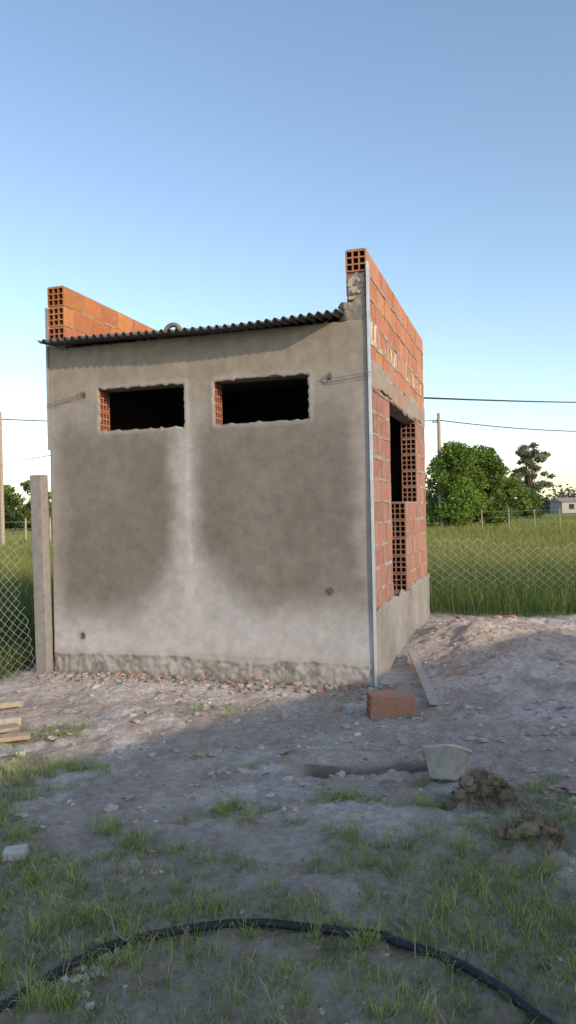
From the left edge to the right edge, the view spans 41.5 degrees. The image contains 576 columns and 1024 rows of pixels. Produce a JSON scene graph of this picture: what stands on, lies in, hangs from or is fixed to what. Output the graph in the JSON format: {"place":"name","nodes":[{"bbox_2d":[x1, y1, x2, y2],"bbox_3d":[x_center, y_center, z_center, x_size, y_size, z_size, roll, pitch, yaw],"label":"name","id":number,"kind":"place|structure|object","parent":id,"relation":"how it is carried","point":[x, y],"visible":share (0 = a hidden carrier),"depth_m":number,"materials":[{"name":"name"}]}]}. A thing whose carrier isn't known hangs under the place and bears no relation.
{"place":"outdoors","nodes":[
{"label":"outdoors","id":0,"kind":"place"},
{"bbox_2d":[0,512,575,1023],"bbox_3d":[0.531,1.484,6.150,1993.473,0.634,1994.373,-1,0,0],"label":"ground","id":1,"kind":"structure","parent":0,"point":[252,730],"depth_m":3.77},
{"bbox_2d":[0,411,4,545],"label":"utility pole","id":2,"kind":"object","parent":1,"relation":"on","point":[2,526],"visible":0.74,"depth_m":39.91,"materials":[{"name":"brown wood"}]},
{"bbox_2d":[4,455,49,463],"bbox_3d":[-8.141,-1.855,25.350,0.028,1.674,32.304,-1,0,-25],"label":"power line","id":3,"kind":"object","parent":2,"relation":"attached to","point":[28,459],"visible":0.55,"depth_m":28.50,"materials":[{"name":"metal"}]},
{"bbox_2d":[0,723,19,732],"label":"wooden plank","id":4,"kind":"object","parent":1,"relation":"on","point":[9,727],"visible":1,"depth_m":5.28,"materials":[{"name":"brown wood"}]},
{"bbox_2d":[0,714,20,725],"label":"wooden plank","id":5,"kind":"object","parent":1,"relation":"on","point":[8,719],"visible":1,"depth_m":5.49,"materials":[{"name":"brown wood"}]},
{"bbox_2d":[0,698,22,708],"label":"wooden plank","id":6,"kind":"object","parent":1,"relation":"on","point":[11,703],"visible":1,"depth_m":6.17,"materials":[{"name":"brown wood"}]},
{"bbox_2d":[0,747,24,755],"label":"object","id":7,"kind":"object","parent":1,"relation":"on","point":[22,750],"visible":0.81,"depth_m":4.92,"materials":[{"name":"grey concrete"}]},
{"bbox_2d":[4,484,25,530],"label":"broadleaf tree","id":8,"kind":"object","parent":1,"relation":"on","point":[11,502],"visible":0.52,"depth_m":85.33,"materials":[{"name":"green plant"}]},
{"bbox_2d":[2,844,28,860],"bbox_3d":[-1.238,1.548,3.452,0.102,0.050,0.074,-1,0,-6],"label":"concrete block piece","id":9,"kind":"object","parent":1,"relation":"on","point":[23,850],"visible":0.91,"depth_m":3.42,"materials":[{"name":"white concrete"}]},
{"bbox_2d":[0,731,30,742],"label":"wooden plank","id":10,"kind":"object","parent":1,"relation":"on","point":[18,736],"visible":1,"depth_m":5.16,"materials":[{"name":"brown wood"}]},
{"bbox_2d":[0,537,37,695],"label":"chain link fence","id":11,"kind":"object","parent":1,"relation":"on","point":[15,625],"visible":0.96,"depth_m":6.68,"materials":[{"name":"silver metal"}]},
{"bbox_2d":[5,518,50,543],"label":"wire fence","id":12,"kind":"object","parent":1,"relation":"on","point":[26,535],"visible":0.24,"depth_m":44.11,"materials":[{"name":"grey wood"}]},
{"bbox_2d":[12,479,51,531],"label":"broadleaf tree","id":13,"kind":"object","parent":1,"relation":"on","point":[22,513],"visible":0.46,"depth_m":80.81,"materials":[{"name":"green plant"}]},
{"bbox_2d":[30,475,53,673],"bbox_3d":[-2.387,0.770,7.388,0.153,2.265,0.124,-1,0,15],"label":"concrete fence post","id":14,"kind":"object","parent":1,"relation":"on","point":[41,568],"visible":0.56,"depth_m":7.33,"materials":[{"name":"grey concrete"}]},
{"bbox_2d":[48,285,183,388],"bbox_3d":[-1.654,-0.160,9.171,0.186,4.090,3.746,-1,0,17],"label":"opposite wall mortar","id":15,"kind":"object","parent":1,"relation":"on","point":[90,316],"visible":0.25,"depth_m":7.75,"materials":[{"name":"grey concrete"}]},
{"bbox_2d":[48,345,66,349],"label":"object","id":16,"kind":"object","parent":15,"relation":"attached to","point":[56,347],"visible":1,"depth_m":7.37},
{"bbox_2d":[47,286,183,388],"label":"opposite wall bricks","id":17,"kind":"object","parent":15,"relation":"attached to","point":[68,298],"visible":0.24,"depth_m":7.61,"materials":[{"name":"orange brick"}]},
{"bbox_2d":[37,309,343,392],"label":"corrugated roof","id":18,"kind":"structure","parent":15,"relation":"on","point":[318,317],"depth_m":6.92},
{"bbox_2d":[164,322,181,329],"bbox_3d":[-1.209,-1.811,7.998,0.222,0.371,0.052,-1,0,17],"label":"roof vent pipe","id":19,"kind":"object","parent":18,"relation":"on","point":[171,325],"visible":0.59,"depth_m":7.98,"materials":[{"name":"grey plastic"}]},
{"bbox_2d":[344,294,366,320],"bbox_3d":[0.572,-1.738,6.502,0.199,0.230,0.032,-1,0,17],"label":"parapet end render","id":20,"kind":"object","parent":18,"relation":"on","point":[356,307],"visible":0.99,"depth_m":6.48,"materials":[{"name":"grey concrete"}]},
{"bbox_2d":[45,261,377,686],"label":"corner guide strips","id":21,"kind":"object","parent":15,"relation":"attached to","point":[371,458],"visible":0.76,"depth_m":6.44,"materials":[{"name":"metal"}]},
{"bbox_2d":[81,374,330,676],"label":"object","id":22,"kind":"object","parent":1,"relation":"on","point":[243,380],"visible":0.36,"depth_m":6.97,"materials":[{"name":"concrete"}]},
{"bbox_2d":[99,382,222,430],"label":"window jamb bricks","id":23,"kind":"object","parent":22,"relation":"attached to","point":[105,410],"depth_m":7.27,"materials":[{"name":"brick"}]},
{"bbox_2d":[49,319,374,686],"bbox_3d":[-0.796,0.061,6.949,3.179,3.340,0.073,-1,0,17],"label":"front wall render","id":24,"kind":"object","parent":22,"relation":"attached to","point":[200,543],"visible":0.94,"depth_m":6.88,"materials":[{"name":"paint"}]},
{"bbox_2d":[46,371,369,638],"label":"wall anchors","id":25,"kind":"structure","parent":24,"relation":"attached to","point":[325,379],"depth_m":6.57,"materials":[{"name":"metal"}]},
{"bbox_2d":[66,278,364,347],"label":"render lumps","id":26,"kind":"object","parent":22,"relation":"on","point":[342,307],"visible":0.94,"depth_m":6.51,"materials":[{"name":"paint"}]},
{"bbox_2d":[0,918,557,1023],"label":"black hose","id":27,"kind":"object","parent":1,"relation":"on","point":[476,973],"visible":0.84,"depth_m":2.67,"materials":[{"name":"black rubber"}]},
{"bbox_2d":[0,513,575,678],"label":"field grass","id":28,"kind":"structure","parent":1,"relation":"on","point":[548,524],"depth_m":16.50,"materials":[{"name":"green plant"}]},
{"bbox_2d":[0,618,575,1023],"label":"rubble stones","id":29,"kind":"object","parent":1,"relation":"on","point":[299,686],"visible":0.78,"depth_m":5.44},
{"bbox_2d":[10,484,575,520],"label":"distant trees","id":30,"kind":"object","parent":1,"relation":"on","point":[545,506],"visible":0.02,"depth_m":187.82,"materials":[{"name":"green plant"}]},
{"bbox_2d":[346,248,426,595],"bbox_3d":[1.185,-0.220,8.287,0.195,4.090,3.746,-1,0,17],"label":"side wall mortar","id":31,"kind":"object","parent":1,"relation":"on","point":[401,418],"visible":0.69,"depth_m":7.87,"materials":[{"name":"grey concrete"}]},
{"bbox_2d":[345,249,426,608],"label":"side wall bricks","id":32,"kind":"object","parent":31,"relation":"attached to","point":[355,260],"visible":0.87,"depth_m":8.03,"materials":[{"name":"brick"}]},
{"bbox_2d":[348,272,364,300],"bbox_3d":[0.583,-1.939,6.512,0.148,0.235,0.035,-1,0,17],"label":"parapet end mortar","id":33,"kind":"object","parent":32,"relation":"attached to","point":[354,278],"visible":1,"depth_m":6.50,"materials":[{"name":"grey concrete"}]},
{"bbox_2d":[371,359,424,427],"bbox_3d":[1.252,-1.223,8.273,0.030,0.323,3.721,-1,0,17],"label":"lintel","id":34,"kind":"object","parent":32,"relation":"attached to","point":[407,407],"visible":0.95,"depth_m":7.83,"materials":[{"name":"paint"}]},
{"bbox_2d":[376,573,429,683],"bbox_3d":[1.315,1.311,8.254,0.076,1.030,3.754,-1,0,17],"label":"plinth render","id":35,"kind":"object","parent":31,"relation":"attached to","point":[402,616],"visible":0.49,"depth_m":7.64,"materials":[{"name":"concrete"}]},
{"bbox_2d":[424,397,575,402],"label":"power line","id":36,"kind":"object","parent":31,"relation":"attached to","point":[493,400],"visible":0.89,"depth_m":12.23,"materials":[{"name":"metal"}]},
{"bbox_2d":[366,690,414,719],"bbox_3d":[0.770,1.452,5.718,0.339,0.192,0.185,-1,0,-4],"label":"hollow brick","id":37,"kind":"object","parent":1,"relation":"on","point":[386,704],"visible":0.97,"depth_m":5.63,"materials":[{"name":"brick"}]},
{"bbox_2d":[408,651,438,704],"bbox_3d":[1.154,1.404,6.565,0.074,0.126,1.578,-1,0,3],"label":"wooden plank","id":38,"kind":"object","parent":1,"relation":"on","point":[431,696],"visible":1,"depth_m":6.37,"materials":[{"name":"grey wood"}]},
{"bbox_2d":[276,615,575,793],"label":"brick fragments","id":39,"kind":"object","parent":1,"relation":"on","point":[571,788],"visible":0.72,"depth_m":4.65,"materials":[{"name":"red brick"}]},
{"bbox_2d":[432,413,442,527],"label":"utility pole","id":40,"kind":"object","parent":1,"relation":"on","point":[440,497],"visible":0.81,"depth_m":59.88,"materials":[{"name":"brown wood"}]},
{"bbox_2d":[2,419,437,421],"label":"power line","id":41,"kind":"object","parent":40,"relation":"attached to","point":[46,421],"visible":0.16,"depth_m":40.92,"materials":[{"name":"metal"}]},
{"bbox_2d":[440,420,575,431],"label":"power line","id":42,"kind":"object","parent":40,"relation":"attached to","point":[504,427],"visible":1,"depth_m":65.19,"materials":[{"name":"metal"}]},
{"bbox_2d":[422,744,471,780],"bbox_3d":[0.916,1.425,4.354,0.278,0.260,0.277,-1,0,0],"label":"mortar bucket","id":43,"kind":"object","parent":1,"relation":"on","point":[447,762],"visible":0.89,"depth_m":4.25,"materials":[{"name":"plastic"}]},
{"bbox_2d":[425,440,490,527],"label":"broadleaf tree","id":44,"kind":"object","parent":1,"relation":"on","point":[461,504],"visible":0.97,"depth_m":58.95,"materials":[{"name":"green plant"}]},
{"bbox_2d":[465,444,510,524],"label":"broadleaf tree","id":45,"kind":"object","parent":1,"relation":"on","point":[496,474],"visible":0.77,"depth_m":62.15,"materials":[{"name":"green plant"}]},
{"bbox_2d":[427,539,575,597],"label":"chain link fence","id":46,"kind":"object","parent":1,"relation":"on","point":[497,563],"visible":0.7,"depth_m":12.85,"materials":[{"name":"silver metal"}]},
{"bbox_2d":[442,768,563,840],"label":"soil clods","id":47,"kind":"object","parent":1,"relation":"on","point":[471,780],"visible":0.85,"depth_m":3.80,"materials":[{"name":"brown soil"}]},
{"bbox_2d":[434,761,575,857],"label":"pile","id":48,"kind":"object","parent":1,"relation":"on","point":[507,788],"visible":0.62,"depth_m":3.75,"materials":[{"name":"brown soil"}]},
{"bbox_2d":[491,476,533,518],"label":"bush","id":49,"kind":"object","parent":1,"relation":"on","point":[511,489],"visible":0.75,"depth_m":89.09,"materials":[{"name":"green plant"}]},
{"bbox_2d":[481,507,575,529],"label":"wire fence","id":50,"kind":"object","parent":1,"relation":"on","point":[534,522],"visible":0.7,"depth_m":50.19,"materials":[{"name":"grey wood"}]},
{"bbox_2d":[515,487,544,518],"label":"bush","id":51,"kind":"object","parent":1,"relation":"on","point":[534,497],"visible":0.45,"depth_m":94.98,"materials":[{"name":"green plant"}]},
{"bbox_2d":[510,442,555,492],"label":"eucalyptus tree","id":52,"kind":"object","parent":1,"relation":"on","point":[528,460],"visible":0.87,"depth_m":103.42,"materials":[{"name":"green plant"}]},
{"bbox_2d":[550,502,575,512],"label":"walls","id":53,"kind":"structure","parent":1,"relation":"on","point":[556,506],"depth_m":168.92,"materials":[{"name":"paint"}]},
{"bbox_2d":[549,497,575,501],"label":"roof","id":54,"kind":"structure","parent":53,"relation":"on","point":[571,499],"depth_m":170.30,"materials":[{"name":"metal"}]},
{"bbox_2d":[0,696,575,1023],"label":"lawn grass","id":55,"kind":"structure","parent":0,"point":[531,874],"depth_m":2.88,"materials":[{"name":"green plant"}]},
{"bbox_2d":[97,863,132,940],"bbox_3d":[-0.703,1.486,2.959,0.058,0.054,0.663,-1,0,-25],"label":"bent steel rod","id":56,"kind":"object","parent":55,"relation":"on","point":[112,920],"visible":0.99,"depth_m":2.84,"materials":[{"name":"metal"}]},
{"bbox_2d":[0,0,575,508],"label":"sky","id":57,"kind":"structure","parent":0,"point":[187,163],"materials":[{"name":"blue"}]},
{"bbox_3d":[-0.211,1.095,8.720,2.760,0.320,3.355,-1,0,17],"label":"floor slab","id":58,"kind":"object","parent":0,"visible":0},
{"bbox_2d":[109,387,402,501],"bbox_3d":[-0.248,-0.380,8.732,2.776,2.610,3.374,-1,0,17],"label":"interior coat","id":59,"kind":"object","parent":58,"relation":"on","point":[147,409],"visible":0.04,"depth_m":9.96,"materials":[{"name":"concrete"}]}
]}

